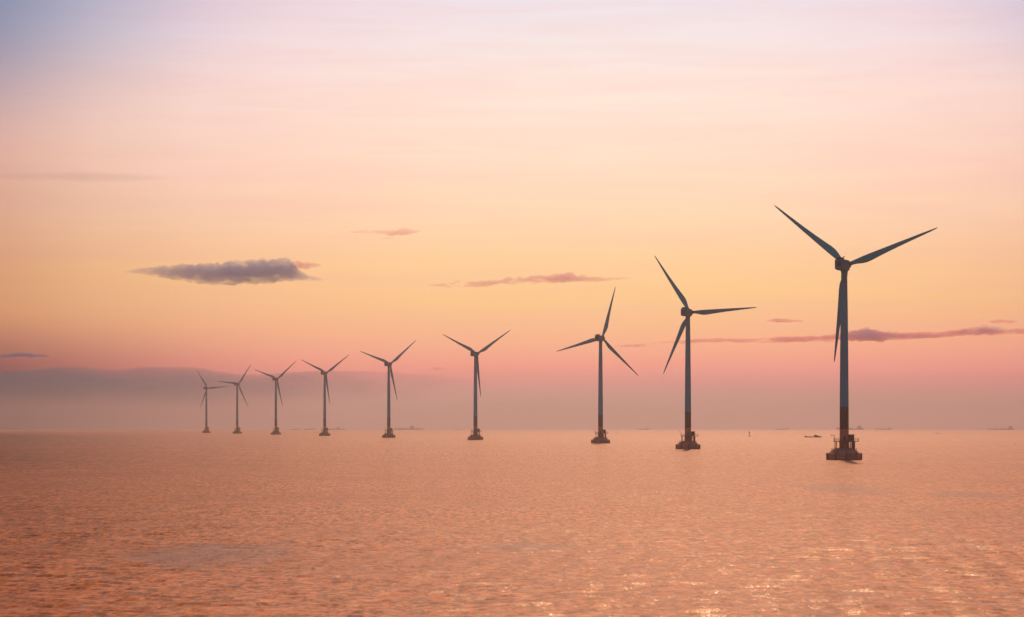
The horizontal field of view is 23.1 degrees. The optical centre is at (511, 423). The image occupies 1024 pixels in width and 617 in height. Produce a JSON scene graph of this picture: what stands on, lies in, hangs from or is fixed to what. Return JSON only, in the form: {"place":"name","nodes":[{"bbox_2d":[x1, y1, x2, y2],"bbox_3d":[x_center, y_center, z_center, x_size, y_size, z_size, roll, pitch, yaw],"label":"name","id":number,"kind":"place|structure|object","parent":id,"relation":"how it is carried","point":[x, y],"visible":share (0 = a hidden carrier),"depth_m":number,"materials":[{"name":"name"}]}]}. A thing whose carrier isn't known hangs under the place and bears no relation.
{"place":"outdoors","nodes":[
{"label":"outdoors","id":0,"kind":"place"},
{"bbox_2d":[0,430,1023,616],"bbox_3d":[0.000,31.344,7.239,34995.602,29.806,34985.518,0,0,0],"label":"sea","id":1,"kind":"structure","parent":0,"point":[456,523],"depth_m":416.92,"materials":[{"name":"liquid"}]},
{"bbox_2d":[196,369,226,432],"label":"wind turbine","id":2,"kind":"object","parent":1,"relation":"in","point":[206,427],"visible":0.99,"depth_m":5046.87,"materials":[{"name":"grey metal"}]},
{"bbox_2d":[219,365,250,433],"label":"wind turbine","id":3,"kind":"object","parent":1,"relation":"in","point":[236,431],"visible":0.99,"depth_m":4562.73,"materials":[{"name":"grey metal"}]},
{"bbox_2d":[257,361,295,434],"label":"wind turbine","id":4,"kind":"object","parent":1,"relation":"in","point":[276,431],"visible":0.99,"depth_m":4065.80,"materials":[{"name":"grey metal"}]},
{"bbox_2d":[302,355,348,435],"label":"wind turbine","id":5,"kind":"object","parent":1,"relation":"in","point":[325,432],"visible":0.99,"depth_m":3596.35,"materials":[{"name":"grey metal"}]},
{"bbox_2d":[360,340,415,437],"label":"wind turbine","id":6,"kind":"object","parent":1,"relation":"in","point":[388,434],"visible":0.98,"depth_m":3063.04,"materials":[{"name":"grey metal"}]},
{"bbox_2d":[394,425,422,429],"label":"cargo ship","id":7,"kind":"object","parent":1,"relation":"on","point":[411,428],"visible":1,"depth_m":12990.40,"materials":[{"name":"grey metal"}]},
{"bbox_2d":[443,330,509,439],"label":"wind turbine","id":8,"kind":"object","parent":1,"relation":"in","point":[475,435],"visible":1,"depth_m":2622.72,"materials":[{"name":"grey metal"}]},
{"bbox_2d":[556,287,637,442],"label":"wind turbine","id":9,"kind":"object","parent":1,"relation":"in","point":[600,437],"visible":0.99,"depth_m":2146.50,"materials":[{"name":"grey metal"}]},
{"bbox_2d":[654,255,756,448],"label":"wind turbine","id":10,"kind":"object","parent":1,"relation":"in","point":[688,442],"visible":1,"depth_m":1650.38,"materials":[{"name":"grey metal"}]},
{"bbox_2d":[836,425,863,429],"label":"cargo ship","id":11,"kind":"object","parent":1,"relation":"on","point":[859,428],"visible":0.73,"depth_m":12990.31,"materials":[{"name":"grey metal"}]},
{"bbox_2d":[774,205,936,459],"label":"wind turbine","id":12,"kind":"object","parent":1,"relation":"in","point":[845,450],"visible":1,"depth_m":1157.78,"materials":[{"name":"grey metal"}]},
{"bbox_2d":[987,426,1014,429],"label":"cargo ship","id":13,"kind":"object","parent":1,"relation":"on","point":[1010,428],"visible":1,"depth_m":12590.46,"materials":[{"name":"grey metal"}]},
{"bbox_2d":[0,0,1023,429],"label":"sky","id":14,"kind":"structure","parent":0,"point":[218,189],"materials":[{"name":"orange"}]}
]}

